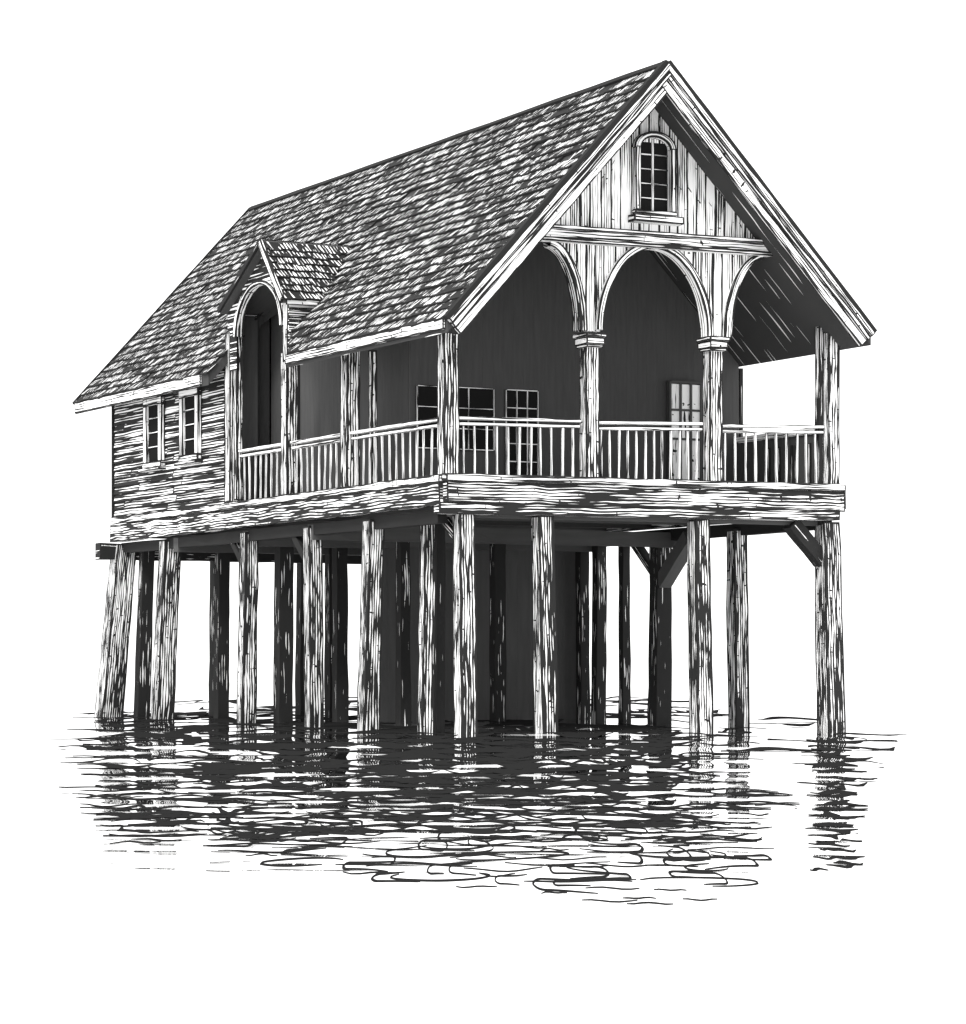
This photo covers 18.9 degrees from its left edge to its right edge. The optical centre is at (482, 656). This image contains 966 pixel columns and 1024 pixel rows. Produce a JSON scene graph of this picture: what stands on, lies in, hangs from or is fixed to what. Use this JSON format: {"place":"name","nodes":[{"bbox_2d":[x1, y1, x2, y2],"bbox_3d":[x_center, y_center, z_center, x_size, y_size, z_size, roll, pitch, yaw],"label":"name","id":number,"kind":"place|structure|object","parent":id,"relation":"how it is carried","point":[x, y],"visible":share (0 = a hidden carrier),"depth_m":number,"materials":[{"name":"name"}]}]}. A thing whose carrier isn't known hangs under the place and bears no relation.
{"place":"outdoors","nodes":[
{"label":"outdoors","id":0,"kind":"place"},
{"bbox_2d":[0,658,965,1023],"bbox_3d":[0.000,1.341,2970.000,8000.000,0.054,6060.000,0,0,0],"label":"water","id":1,"kind":"structure","parent":0,"point":[96,926],"depth_m":16.75,"materials":[{"name":"white water"}]},
{"bbox_2d":[72,60,876,733],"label":"stilt house","id":2,"kind":"structure","parent":1,"relation":"in","point":[470,400],"depth_m":55.01,"materials":[{"name":"grey wood"}]},
{"bbox_2d":[138,396,165,471],"bbox_3d":[-7.103,-4.782,62.265,0.200,1.565,1.210,0,0,-27],"label":"window","id":3,"kind":"structure","parent":2,"relation":"in","point":[153,408],"depth_m":62.26,"materials":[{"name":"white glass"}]},
{"bbox_2d":[174,387,202,465],"bbox_3d":[-6.130,-4.803,60.400,0.200,1.565,1.180,0,0,-27],"label":"window","id":4,"kind":"structure","parent":2,"relation":"in","point":[190,402],"depth_m":60.40,"materials":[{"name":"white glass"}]},
{"bbox_2d":[416,385,494,450],"bbox_3d":[-0.500,-4.445,53.978,1.624,1.174,0.046,0,0,-27],"label":"porch window","id":5,"kind":"structure","parent":2,"relation":"in","point":[473,401],"depth_m":54.07,"materials":[{"name":"black glass"}]},
{"bbox_2d":[505,389,538,474],"bbox_3d":[0.728,-4.180,54.603,0.704,1.704,0.045,0,0,-27],"label":"glazed door","id":6,"kind":"structure","parent":2,"relation":"in","point":[518,403],"depth_m":54.62,"materials":[{"name":"black glass"}]},
{"bbox_2d":[628,131,683,225],"bbox_3d":[3.086,-8.581,51.870,1.020,1.658,0.292,0,0,-27],"label":"gable window","id":7,"kind":"structure","parent":2,"relation":"in","point":[650,170],"depth_m":51.94,"materials":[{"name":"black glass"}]},
{"bbox_2d":[667,381,702,479],"bbox_3d":[3.910,-4.280,56.195,0.743,2.120,0.120,0,0,-27],"label":"glazed door","id":8,"kind":"structure","parent":2,"relation":"in","point":[684,398],"depth_m":56.16,"materials":[{"name":"white wood"}]},
{"bbox_2d":[58,695,903,904],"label":"ripples","id":9,"kind":"object","parent":1,"relation":"on","point":[509,761],"visible":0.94,"depth_m":28.92,"materials":[{"name":"liquid"}]},
{"bbox_2d":[0,0,965,657],"label":"sky","id":10,"kind":"structure","parent":0,"point":[135,134],"materials":[{"name":"white"}]}
]}

